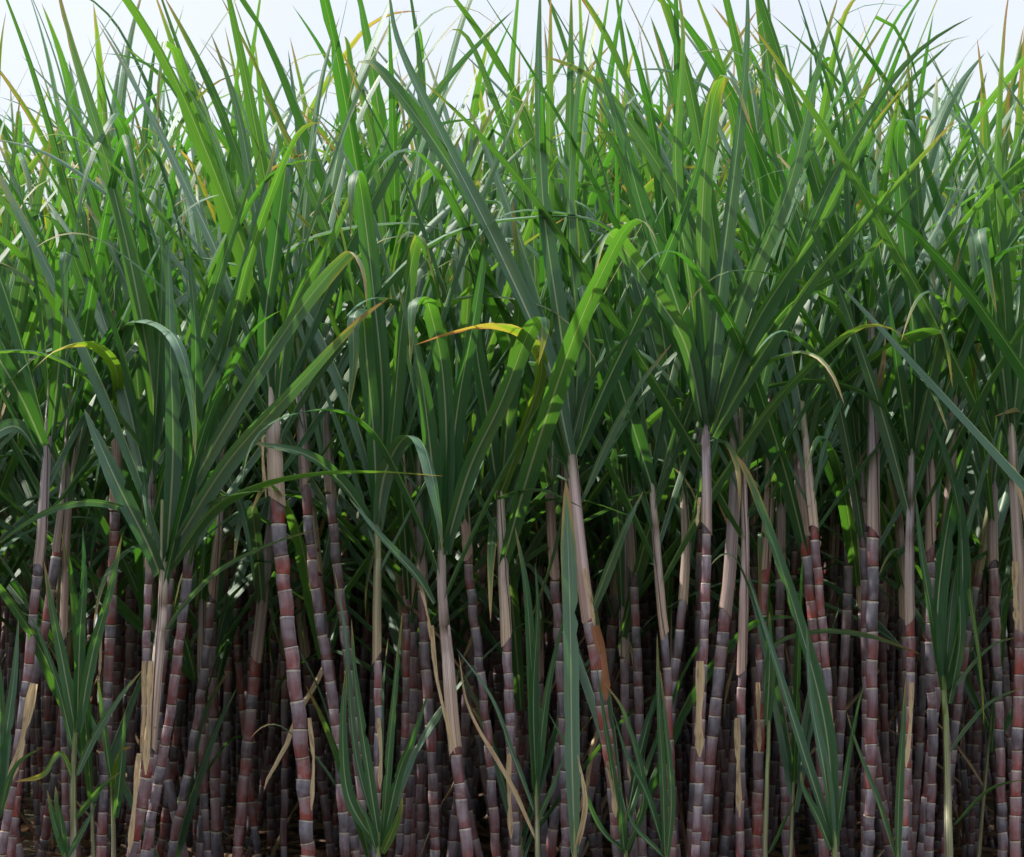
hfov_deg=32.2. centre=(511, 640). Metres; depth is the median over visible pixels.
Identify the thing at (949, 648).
cane shoot
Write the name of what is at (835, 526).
sugarcane
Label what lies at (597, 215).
sugarcane
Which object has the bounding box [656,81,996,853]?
sugarcane
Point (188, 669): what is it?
sugarcane
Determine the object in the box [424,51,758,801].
sugarcane
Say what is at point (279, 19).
sky
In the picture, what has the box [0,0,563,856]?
sugarcane
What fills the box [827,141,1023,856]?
sugarcane
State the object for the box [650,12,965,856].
sugarcane
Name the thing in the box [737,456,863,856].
cane shoot
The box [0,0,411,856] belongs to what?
sugarcane
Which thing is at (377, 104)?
sugarcane
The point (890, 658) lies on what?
sugarcane
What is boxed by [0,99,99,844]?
sugarcane
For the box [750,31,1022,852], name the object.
sugarcane
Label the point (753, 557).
sugarcane
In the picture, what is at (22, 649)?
sugarcane
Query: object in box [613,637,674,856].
cane shoot
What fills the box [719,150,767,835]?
sugarcane
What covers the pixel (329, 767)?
sugarcane
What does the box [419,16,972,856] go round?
sugarcane
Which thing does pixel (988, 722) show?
cane shoot
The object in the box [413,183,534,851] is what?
sugarcane
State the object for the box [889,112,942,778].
sugarcane
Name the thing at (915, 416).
sugarcane
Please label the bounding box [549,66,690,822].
sugarcane
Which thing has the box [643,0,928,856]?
sugarcane
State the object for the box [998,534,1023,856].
sugarcane
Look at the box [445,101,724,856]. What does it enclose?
sugarcane
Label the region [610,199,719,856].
sugarcane
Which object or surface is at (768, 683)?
cane shoot
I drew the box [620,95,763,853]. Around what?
sugarcane
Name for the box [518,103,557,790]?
sugarcane
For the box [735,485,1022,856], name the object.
sugarcane
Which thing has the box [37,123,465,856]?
sugarcane
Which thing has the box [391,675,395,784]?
sugarcane
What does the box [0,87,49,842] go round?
sugarcane
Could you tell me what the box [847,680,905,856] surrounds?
cane shoot
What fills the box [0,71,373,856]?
sugarcane
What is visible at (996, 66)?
sugarcane
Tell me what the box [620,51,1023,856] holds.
sugarcane
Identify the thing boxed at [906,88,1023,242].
sugarcane
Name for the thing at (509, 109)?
sugarcane
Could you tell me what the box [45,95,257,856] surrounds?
sugarcane
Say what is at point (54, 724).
sugarcane
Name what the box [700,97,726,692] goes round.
sugarcane
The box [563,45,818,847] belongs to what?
sugarcane
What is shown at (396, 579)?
sugarcane
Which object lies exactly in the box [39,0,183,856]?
sugarcane
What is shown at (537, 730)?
cane shoot
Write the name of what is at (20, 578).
sugarcane
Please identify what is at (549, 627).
sugarcane
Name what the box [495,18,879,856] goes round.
sugarcane
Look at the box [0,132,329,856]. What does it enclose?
sugarcane
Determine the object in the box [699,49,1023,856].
sugarcane
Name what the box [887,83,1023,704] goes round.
sugarcane
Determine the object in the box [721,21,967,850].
sugarcane
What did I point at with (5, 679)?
sugarcane
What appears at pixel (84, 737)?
cane shoot
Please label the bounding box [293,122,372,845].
sugarcane
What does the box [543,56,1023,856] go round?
sugarcane
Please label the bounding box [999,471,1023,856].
sugarcane
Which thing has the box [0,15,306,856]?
sugarcane
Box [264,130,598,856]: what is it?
sugarcane
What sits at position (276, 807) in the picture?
sugarcane
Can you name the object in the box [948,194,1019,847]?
sugarcane
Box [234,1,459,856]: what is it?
sugarcane
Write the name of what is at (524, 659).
sugarcane
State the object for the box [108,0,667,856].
sugarcane
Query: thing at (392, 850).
sugarcane
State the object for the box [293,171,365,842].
sugarcane
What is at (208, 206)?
sugarcane
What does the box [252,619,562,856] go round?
cane shoot
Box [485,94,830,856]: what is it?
sugarcane
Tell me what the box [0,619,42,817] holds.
cane shoot
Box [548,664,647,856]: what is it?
cane shoot
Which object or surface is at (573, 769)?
cane shoot
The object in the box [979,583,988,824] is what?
sugarcane
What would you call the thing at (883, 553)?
sugarcane
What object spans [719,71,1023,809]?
sugarcane
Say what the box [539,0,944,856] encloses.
sugarcane
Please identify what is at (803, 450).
sugarcane
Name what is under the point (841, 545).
sugarcane
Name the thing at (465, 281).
sugarcane
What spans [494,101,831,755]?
sugarcane
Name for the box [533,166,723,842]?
sugarcane
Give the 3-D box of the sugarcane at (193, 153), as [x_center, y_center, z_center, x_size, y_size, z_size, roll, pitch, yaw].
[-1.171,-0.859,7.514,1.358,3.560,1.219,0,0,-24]
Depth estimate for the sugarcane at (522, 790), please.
6.06 m
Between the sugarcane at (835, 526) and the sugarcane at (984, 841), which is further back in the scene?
the sugarcane at (984, 841)
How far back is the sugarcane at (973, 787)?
6.19 m
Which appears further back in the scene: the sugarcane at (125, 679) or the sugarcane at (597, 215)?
the sugarcane at (125, 679)
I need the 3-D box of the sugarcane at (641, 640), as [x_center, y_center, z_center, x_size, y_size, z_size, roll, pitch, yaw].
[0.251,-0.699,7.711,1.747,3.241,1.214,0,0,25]
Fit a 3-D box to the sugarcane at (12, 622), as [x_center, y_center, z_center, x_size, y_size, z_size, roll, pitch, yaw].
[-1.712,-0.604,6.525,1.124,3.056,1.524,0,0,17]
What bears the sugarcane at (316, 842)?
on the ground
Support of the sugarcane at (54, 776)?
on the ground
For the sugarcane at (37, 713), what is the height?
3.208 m
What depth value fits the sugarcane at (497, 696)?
6.62 m
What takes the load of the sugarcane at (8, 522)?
on the ground
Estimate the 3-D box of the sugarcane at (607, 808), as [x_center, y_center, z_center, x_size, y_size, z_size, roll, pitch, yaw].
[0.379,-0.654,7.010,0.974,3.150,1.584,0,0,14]
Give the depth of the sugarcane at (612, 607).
5.53 m
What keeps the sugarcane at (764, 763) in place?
on the ground
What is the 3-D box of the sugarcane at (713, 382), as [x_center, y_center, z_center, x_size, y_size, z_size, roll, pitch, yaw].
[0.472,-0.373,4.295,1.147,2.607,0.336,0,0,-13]
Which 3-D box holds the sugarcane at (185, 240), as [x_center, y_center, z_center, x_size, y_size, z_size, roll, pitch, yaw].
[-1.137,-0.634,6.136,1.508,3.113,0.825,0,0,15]
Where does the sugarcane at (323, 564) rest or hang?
on the ground
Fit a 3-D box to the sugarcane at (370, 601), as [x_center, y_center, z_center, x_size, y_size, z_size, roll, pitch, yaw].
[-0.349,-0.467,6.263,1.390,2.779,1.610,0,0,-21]
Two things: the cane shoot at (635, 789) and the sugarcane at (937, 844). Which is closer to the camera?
the cane shoot at (635, 789)
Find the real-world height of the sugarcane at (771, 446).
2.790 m
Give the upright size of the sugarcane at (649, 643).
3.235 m
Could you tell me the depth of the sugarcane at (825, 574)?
7.28 m
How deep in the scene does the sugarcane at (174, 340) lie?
4.76 m
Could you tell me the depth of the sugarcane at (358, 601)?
6.05 m
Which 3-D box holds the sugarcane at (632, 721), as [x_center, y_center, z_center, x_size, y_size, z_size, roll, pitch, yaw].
[0.498,-0.601,6.278,1.601,3.047,1.235,0,0,18]
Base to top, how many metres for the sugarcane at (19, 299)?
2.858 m
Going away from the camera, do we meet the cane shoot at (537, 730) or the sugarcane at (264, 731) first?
the cane shoot at (537, 730)
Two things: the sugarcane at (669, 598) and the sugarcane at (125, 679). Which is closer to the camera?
the sugarcane at (669, 598)
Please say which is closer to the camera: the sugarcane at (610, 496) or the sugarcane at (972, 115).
the sugarcane at (610, 496)
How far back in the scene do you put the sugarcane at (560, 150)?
7.35 m
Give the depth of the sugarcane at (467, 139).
6.08 m
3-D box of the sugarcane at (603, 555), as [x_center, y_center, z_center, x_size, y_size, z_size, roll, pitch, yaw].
[0.250,-0.456,5.921,1.376,2.759,1.798,0,0,-13]
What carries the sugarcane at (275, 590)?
on the ground
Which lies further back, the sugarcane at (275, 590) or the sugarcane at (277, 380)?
the sugarcane at (275, 590)
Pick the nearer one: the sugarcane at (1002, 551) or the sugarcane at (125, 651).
the sugarcane at (1002, 551)
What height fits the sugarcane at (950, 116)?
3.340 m
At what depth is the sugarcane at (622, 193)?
5.89 m
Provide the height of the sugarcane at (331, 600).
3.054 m
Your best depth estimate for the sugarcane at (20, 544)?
6.01 m
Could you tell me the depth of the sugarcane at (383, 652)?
7.13 m
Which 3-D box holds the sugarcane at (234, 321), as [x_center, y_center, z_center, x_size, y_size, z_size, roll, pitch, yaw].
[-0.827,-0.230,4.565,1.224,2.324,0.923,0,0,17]
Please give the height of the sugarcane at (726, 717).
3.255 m
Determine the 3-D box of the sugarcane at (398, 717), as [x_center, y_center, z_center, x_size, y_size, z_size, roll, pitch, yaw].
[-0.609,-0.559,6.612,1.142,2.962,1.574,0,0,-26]
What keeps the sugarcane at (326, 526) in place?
on the ground
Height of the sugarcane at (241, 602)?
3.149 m
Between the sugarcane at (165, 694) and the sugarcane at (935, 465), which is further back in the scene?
the sugarcane at (165, 694)
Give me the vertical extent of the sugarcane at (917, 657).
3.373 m
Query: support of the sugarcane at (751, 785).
on the ground
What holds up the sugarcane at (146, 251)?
on the ground
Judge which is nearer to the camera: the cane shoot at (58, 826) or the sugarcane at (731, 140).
the cane shoot at (58, 826)
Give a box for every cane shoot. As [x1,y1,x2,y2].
[0,525,235,856]
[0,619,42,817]
[15,526,142,856]
[47,609,242,856]
[47,786,95,856]
[95,679,130,856]
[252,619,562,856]
[334,570,428,856]
[455,659,654,856]
[456,528,564,856]
[515,563,792,852]
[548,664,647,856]
[561,482,587,856]
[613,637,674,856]
[710,501,842,856]
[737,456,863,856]
[762,612,919,856]
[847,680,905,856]
[879,531,1012,856]
[914,395,1023,856]
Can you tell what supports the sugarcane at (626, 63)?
on the ground
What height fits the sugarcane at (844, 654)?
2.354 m
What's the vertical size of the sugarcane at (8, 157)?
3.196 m
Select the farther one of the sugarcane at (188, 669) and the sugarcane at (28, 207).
the sugarcane at (28, 207)
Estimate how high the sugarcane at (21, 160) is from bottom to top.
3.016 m
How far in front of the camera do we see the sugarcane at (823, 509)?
6.23 m
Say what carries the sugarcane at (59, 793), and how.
on the ground
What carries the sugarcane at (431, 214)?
on the ground
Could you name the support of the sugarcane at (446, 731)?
on the ground
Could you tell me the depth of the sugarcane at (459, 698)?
7.28 m
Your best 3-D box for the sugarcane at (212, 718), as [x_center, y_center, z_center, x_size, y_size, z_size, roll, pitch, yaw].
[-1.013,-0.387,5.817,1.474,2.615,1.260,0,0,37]
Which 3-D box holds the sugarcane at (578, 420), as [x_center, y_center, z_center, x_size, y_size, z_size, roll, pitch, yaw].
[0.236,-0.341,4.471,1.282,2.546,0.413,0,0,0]
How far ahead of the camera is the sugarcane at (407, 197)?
6.21 m
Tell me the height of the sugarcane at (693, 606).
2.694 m
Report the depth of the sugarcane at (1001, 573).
5.81 m
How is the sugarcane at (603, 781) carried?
on the ground
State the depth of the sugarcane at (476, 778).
6.33 m
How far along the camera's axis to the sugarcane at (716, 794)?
6.39 m
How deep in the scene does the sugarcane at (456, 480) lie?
4.39 m
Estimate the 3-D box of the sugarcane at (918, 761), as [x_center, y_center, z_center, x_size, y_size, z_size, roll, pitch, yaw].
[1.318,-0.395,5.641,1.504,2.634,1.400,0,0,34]
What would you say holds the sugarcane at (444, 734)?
on the ground
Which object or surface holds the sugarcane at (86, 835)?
on the ground
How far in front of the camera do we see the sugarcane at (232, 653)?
7.43 m
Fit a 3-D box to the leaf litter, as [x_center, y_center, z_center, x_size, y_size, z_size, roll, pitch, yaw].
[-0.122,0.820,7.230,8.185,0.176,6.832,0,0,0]
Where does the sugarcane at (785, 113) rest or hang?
on the ground
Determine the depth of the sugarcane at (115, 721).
6.36 m
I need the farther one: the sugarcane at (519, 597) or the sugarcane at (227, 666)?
the sugarcane at (519, 597)
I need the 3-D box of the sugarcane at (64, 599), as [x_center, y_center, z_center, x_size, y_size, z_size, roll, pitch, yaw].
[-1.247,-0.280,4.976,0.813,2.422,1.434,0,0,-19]
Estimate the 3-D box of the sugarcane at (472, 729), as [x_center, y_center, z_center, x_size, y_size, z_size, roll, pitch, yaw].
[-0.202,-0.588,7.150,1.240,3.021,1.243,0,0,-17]
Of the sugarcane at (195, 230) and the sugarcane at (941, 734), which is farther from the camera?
the sugarcane at (941, 734)
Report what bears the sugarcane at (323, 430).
on the ground
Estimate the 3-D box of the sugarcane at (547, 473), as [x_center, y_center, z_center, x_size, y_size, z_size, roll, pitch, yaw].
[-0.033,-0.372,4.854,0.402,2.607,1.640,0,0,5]
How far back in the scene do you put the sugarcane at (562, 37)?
7.02 m
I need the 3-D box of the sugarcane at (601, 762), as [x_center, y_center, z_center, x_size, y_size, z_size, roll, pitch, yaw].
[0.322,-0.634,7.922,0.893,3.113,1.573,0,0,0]
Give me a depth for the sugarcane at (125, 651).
7.80 m
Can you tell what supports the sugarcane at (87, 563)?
on the ground
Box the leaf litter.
[6,773,1023,856]
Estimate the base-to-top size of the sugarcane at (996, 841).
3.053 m
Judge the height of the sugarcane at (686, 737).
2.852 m
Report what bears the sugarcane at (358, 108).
on the ground
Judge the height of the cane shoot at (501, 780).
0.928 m
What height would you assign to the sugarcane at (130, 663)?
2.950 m
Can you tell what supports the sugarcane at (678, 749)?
on the ground
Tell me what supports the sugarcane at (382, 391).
on the ground
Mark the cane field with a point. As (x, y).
(990, 324)
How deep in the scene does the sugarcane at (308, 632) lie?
7.74 m
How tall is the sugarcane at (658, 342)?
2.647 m
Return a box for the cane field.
[0,40,1023,832]
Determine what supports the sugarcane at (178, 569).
on the ground
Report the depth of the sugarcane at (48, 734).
6.16 m
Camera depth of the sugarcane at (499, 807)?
8.19 m
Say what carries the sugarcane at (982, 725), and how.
on the ground
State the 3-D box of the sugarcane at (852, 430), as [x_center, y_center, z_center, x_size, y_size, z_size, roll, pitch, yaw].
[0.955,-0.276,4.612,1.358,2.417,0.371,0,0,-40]
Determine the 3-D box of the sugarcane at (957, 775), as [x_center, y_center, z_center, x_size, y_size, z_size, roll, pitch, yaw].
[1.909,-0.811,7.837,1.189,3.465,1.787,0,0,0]
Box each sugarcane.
[0,0,236,856]
[0,0,305,856]
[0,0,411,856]
[0,0,484,856]
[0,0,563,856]
[0,1,170,856]
[0,14,100,856]
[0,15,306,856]
[0,24,254,856]
[0,44,258,856]
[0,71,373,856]
[0,73,97,544]
[0,73,239,848]
[0,80,450,856]
[0,82,199,824]
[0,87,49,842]
[0,89,460,856]
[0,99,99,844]
[0,106,281,826]
[0,111,154,830]
[0,113,475,856]
[0,115,402,856]
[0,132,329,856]
[0,134,108,853]
[0,146,89,665]
[0,146,447,856]
[0,159,438,856]
[0,161,90,854]
[0,176,252,856]
[0,179,95,259]
[0,192,133,816]
[0,217,248,856]
[0,224,42,614]
[0,541,29,678]
[1,45,329,833]
[1,133,56,745]
[3,513,8,706]
[9,531,49,764]
[13,2,651,856]
[13,41,425,856]
[15,0,392,837]
[15,89,248,721]
[16,603,24,672]
[24,31,329,855]
[25,48,369,856]
[26,141,159,856]
[30,154,245,853]
[31,0,190,851]
[31,83,186,852]
[31,142,137,833]
[34,608,97,847]
[36,180,212,838]
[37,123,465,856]
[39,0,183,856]
[39,0,492,846]
[39,201,192,854]
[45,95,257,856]
[48,177,103,829]
[57,66,473,856]
[59,0,605,856]
[59,120,159,852]
[73,144,304,808]
[73,669,77,808]
[85,0,596,856]
[88,42,179,823]
[95,85,202,852]
[104,52,231,742]
[104,545,182,688]
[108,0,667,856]
[108,74,253,855]
[108,75,407,856]
[121,0,522,856]
[135,96,328,793]
[137,164,326,805]
[158,77,558,856]
[160,75,265,836]
[167,26,558,796]
[167,124,409,856]
[168,522,265,674]
[171,0,658,856]
[173,0,701,856]
[178,102,323,856]
[179,29,370,856]
[180,183,548,856]
[221,132,564,856]
[222,110,338,839]
[231,125,634,856]
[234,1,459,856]
[235,407,370,856]
[238,544,280,856]
[241,113,740,856]
[242,94,639,856]
[244,215,262,855]
[246,122,501,661]
[248,112,400,691]
[250,256,542,838]
[255,57,726,856]
[258,8,478,856]
[259,97,562,856]
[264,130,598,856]
[269,67,744,844]
[283,113,405,823]
[286,32,618,856]
[289,42,448,825]
[289,79,656,856]
[291,31,864,856]
[291,110,350,607]
[293,16,511,856]
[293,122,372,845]
[293,132,614,856]
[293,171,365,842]
[298,0,828,856]
[300,516,317,843]
[301,27,603,856]
[301,89,454,856]
[302,89,505,856]
[302,509,311,779]
[317,91,563,845]
[318,521,339,812]
[321,59,550,843]
[324,142,485,772]
[330,178,752,856]
[333,82,506,840]
[344,129,579,856]
[348,0,798,856]
[350,144,725,843]
[359,69,907,856]
[360,43,838,856]
[368,70,596,770]
[377,0,576,856]
[380,89,414,854]
[387,0,597,810]
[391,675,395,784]
[400,25,832,837]
[400,88,760,856]
[408,124,447,722]
[408,147,455,829]
[409,166,486,780]
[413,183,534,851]
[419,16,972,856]
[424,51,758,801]
[436,156,475,856]
[440,701,445,835]
[443,61,761,847]
[444,0,719,856]
[445,0,988,856]
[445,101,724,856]
[463,0,954,856]
[469,77,842,854]
[472,53,519,803]
[473,136,691,769]
[482,117,588,734]
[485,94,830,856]
[486,0,725,856]
[486,46,533,856]
[487,0,941,856]
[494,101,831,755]
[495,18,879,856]
[498,795,500,832]
[500,57,706,839]
[503,0,739,825]
[505,1,952,856]
[512,46,691,724]
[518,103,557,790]
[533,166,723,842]
[534,16,857,856]
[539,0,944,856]
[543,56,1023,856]
[544,568,586,847]
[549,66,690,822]
[551,125,590,738]
[552,608,559,846]
[556,139,841,764]
[558,26,948,721]
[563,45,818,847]
[578,0,843,856]
[579,0,1023,856]
[583,0,1023,856]
[588,108,646,835]
[589,98,736,844]
[593,31,857,848]
[593,116,894,856]
[594,66,868,827]
[594,602,605,835]
[597,0,1015,856]
[601,65,622,845]
[607,67,910,856]
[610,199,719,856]
[616,0,836,856]
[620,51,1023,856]
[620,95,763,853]
[623,0,1023,856]
[631,0,966,795]
[639,600,653,716]
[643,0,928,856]
[647,588,651,687]
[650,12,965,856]
[654,478,831,745]
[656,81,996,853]
[662,83,772,760]
[683,0,1023,856]
[697,0,898,856]
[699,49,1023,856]
[700,37,926,856]
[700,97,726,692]
[706,249,737,734]
[711,3,976,645]
[717,0,1023,845]
[717,657,804,835]
[718,37,1018,856]
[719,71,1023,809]
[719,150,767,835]
[719,172,830,855]
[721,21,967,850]
[722,59,974,856]
[722,64,941,856]
[725,94,882,853]
[728,176,766,790]
[730,63,734,145]
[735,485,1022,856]
[736,73,1023,856]
[746,422,818,849]
[746,718,780,842]
[749,0,1023,856]
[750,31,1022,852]
[750,45,919,733]
[753,80,997,856]
[756,99,988,856]
[777,95,1023,856]
[784,50,786,118]
[786,85,1023,856]
[787,96,1023,856]
[794,117,858,839]
[796,97,1023,845]
[801,143,886,853]
[801,648,809,721]
[809,164,1023,760]
[810,12,1022,821]
[810,494,935,662]
[811,225,866,853]
[813,122,1018,856]
[814,124,929,856]
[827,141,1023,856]
[839,73,986,239]
[843,93,919,844]
[857,6,1023,849]
[868,42,1022,846]
[880,169,1021,848]
[881,52,978,197]
[881,66,1017,251]
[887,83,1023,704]
[887,232,1023,816]
[889,26,1023,856]
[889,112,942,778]
[902,36,1023,856]
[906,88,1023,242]
[915,86,1023,609]
[919,78,1017,841]
[919,85,1009,856]
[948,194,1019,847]
[957,51,1023,241]
[962,173,988,844]
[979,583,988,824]
[981,573,996,815]
[986,178,1023,757]
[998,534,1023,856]
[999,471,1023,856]
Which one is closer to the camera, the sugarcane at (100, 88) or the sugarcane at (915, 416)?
the sugarcane at (915, 416)
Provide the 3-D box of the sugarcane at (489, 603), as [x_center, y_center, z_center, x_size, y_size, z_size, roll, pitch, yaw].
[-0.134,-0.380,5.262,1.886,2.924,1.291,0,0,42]
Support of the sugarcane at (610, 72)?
on the ground
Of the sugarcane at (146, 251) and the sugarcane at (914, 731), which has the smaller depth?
the sugarcane at (146, 251)
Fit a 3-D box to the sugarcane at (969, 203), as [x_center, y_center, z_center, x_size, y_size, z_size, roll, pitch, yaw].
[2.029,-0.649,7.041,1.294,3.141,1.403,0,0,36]
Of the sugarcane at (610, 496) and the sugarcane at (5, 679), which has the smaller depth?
the sugarcane at (610, 496)
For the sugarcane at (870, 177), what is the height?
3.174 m
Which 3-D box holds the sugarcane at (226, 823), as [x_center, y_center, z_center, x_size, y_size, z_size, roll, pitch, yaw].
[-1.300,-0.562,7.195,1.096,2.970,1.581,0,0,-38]
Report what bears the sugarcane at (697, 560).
on the ground
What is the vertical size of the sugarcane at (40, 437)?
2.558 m
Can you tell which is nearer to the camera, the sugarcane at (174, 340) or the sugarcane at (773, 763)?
the sugarcane at (174, 340)
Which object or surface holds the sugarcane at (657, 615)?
on the ground
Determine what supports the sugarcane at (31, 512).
on the ground
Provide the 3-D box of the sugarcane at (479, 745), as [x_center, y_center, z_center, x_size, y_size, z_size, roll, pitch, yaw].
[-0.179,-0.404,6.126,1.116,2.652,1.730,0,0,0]
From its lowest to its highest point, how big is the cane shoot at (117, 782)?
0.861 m
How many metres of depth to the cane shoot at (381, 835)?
4.33 m
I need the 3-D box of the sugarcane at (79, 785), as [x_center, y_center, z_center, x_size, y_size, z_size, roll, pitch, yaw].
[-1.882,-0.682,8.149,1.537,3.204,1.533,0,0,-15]
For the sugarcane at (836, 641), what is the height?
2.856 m
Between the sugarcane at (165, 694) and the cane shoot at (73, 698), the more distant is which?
the sugarcane at (165, 694)
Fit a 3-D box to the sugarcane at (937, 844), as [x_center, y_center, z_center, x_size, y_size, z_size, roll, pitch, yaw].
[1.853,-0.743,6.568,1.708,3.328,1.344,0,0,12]
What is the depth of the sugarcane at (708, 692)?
7.46 m
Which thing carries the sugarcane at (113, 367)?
on the ground
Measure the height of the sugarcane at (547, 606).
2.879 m
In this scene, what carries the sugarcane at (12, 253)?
on the ground
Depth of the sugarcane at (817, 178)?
4.54 m
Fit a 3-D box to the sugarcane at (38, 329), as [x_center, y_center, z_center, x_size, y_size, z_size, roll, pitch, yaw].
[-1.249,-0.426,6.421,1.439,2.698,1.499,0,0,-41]
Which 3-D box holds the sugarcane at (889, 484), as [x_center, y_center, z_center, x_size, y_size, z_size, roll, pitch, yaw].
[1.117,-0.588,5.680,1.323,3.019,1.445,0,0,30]
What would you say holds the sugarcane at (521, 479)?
on the ground
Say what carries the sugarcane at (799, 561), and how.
on the ground
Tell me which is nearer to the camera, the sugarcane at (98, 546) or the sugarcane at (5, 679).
the sugarcane at (98, 546)
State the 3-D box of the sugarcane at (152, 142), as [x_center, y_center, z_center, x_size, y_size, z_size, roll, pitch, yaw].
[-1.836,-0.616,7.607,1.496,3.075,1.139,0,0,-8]
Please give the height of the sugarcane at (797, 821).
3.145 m
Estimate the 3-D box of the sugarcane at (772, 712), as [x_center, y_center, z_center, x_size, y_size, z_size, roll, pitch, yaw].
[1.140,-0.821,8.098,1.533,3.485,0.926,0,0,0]
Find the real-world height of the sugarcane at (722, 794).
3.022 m
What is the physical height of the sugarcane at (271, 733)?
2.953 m
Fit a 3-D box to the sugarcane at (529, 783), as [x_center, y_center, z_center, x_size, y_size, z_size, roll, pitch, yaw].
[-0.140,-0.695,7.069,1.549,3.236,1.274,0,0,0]
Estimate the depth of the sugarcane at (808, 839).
7.46 m
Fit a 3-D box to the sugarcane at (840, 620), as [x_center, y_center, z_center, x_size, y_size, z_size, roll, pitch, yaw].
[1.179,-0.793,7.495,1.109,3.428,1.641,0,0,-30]
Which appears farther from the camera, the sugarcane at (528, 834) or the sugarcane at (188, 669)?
the sugarcane at (528, 834)
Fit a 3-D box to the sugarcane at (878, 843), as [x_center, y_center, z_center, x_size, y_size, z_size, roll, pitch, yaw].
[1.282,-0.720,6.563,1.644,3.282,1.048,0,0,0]
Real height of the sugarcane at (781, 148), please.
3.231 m
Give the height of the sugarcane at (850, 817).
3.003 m
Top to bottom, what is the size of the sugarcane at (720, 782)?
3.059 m
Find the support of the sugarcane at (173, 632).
on the ground
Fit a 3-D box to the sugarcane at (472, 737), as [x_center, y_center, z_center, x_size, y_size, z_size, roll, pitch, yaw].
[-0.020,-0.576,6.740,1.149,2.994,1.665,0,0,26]
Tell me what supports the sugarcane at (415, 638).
on the ground
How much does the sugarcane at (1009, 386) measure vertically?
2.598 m
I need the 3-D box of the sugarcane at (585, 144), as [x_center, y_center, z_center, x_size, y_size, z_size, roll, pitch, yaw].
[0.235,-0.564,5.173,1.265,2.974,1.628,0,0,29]
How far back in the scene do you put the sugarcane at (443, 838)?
6.99 m
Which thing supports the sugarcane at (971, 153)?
on the ground
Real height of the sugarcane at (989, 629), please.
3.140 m
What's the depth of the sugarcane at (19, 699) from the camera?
7.99 m
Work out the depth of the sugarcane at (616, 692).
6.67 m
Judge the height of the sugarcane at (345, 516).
3.063 m
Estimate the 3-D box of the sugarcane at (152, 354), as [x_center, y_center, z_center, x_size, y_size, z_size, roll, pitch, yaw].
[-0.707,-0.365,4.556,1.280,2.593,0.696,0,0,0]
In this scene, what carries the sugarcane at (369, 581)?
on the ground
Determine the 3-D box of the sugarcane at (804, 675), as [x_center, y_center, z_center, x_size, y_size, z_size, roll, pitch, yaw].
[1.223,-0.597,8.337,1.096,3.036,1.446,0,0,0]
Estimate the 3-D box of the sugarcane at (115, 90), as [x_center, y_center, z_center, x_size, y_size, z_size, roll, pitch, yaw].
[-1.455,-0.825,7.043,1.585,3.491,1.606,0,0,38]
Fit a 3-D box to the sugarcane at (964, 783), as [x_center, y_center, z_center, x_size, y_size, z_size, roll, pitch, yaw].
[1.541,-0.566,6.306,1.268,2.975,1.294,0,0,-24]
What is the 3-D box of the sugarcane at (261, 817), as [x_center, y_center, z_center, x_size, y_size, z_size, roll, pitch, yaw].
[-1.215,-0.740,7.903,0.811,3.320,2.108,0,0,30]
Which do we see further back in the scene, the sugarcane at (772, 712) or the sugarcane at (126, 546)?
the sugarcane at (772, 712)
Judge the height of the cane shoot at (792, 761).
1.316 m
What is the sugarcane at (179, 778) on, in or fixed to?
on the ground
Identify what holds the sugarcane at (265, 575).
on the ground
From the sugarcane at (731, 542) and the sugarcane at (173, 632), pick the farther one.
the sugarcane at (173, 632)
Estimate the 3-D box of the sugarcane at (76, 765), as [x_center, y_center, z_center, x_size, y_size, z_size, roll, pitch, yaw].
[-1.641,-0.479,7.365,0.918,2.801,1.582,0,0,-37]
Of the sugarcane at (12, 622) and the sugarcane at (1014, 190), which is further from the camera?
the sugarcane at (12, 622)
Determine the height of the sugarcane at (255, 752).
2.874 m
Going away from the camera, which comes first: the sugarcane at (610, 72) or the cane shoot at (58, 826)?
the cane shoot at (58, 826)
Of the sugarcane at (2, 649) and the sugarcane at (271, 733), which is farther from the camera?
the sugarcane at (2, 649)
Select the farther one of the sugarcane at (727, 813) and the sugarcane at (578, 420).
the sugarcane at (727, 813)
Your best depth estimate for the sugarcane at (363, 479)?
6.25 m
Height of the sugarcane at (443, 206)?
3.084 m
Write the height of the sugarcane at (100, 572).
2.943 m
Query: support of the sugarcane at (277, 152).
on the ground
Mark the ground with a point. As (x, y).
(482, 812)
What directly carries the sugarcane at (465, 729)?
on the ground
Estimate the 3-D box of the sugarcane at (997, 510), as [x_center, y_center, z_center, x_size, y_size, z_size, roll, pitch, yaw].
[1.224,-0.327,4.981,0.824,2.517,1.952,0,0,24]
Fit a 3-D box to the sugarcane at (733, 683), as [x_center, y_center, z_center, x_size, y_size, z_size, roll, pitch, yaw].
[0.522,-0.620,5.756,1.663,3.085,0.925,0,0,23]
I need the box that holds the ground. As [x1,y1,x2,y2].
[6,678,1023,856]
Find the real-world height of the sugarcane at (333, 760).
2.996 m
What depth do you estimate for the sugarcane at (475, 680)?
7.34 m
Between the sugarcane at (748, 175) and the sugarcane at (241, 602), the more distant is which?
the sugarcane at (241, 602)
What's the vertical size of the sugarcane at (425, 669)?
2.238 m
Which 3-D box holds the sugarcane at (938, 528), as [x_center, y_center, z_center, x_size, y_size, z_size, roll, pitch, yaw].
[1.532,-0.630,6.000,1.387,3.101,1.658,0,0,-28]
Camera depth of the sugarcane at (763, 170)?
4.80 m
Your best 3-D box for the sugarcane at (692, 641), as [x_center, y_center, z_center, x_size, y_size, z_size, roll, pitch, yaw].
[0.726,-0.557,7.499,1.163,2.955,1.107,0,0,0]
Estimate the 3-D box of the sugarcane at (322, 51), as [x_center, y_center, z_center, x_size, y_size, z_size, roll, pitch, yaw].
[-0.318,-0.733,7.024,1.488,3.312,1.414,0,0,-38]
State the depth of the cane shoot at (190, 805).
5.21 m
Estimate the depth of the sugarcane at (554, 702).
7.59 m
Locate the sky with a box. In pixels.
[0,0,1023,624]
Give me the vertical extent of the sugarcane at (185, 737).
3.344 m

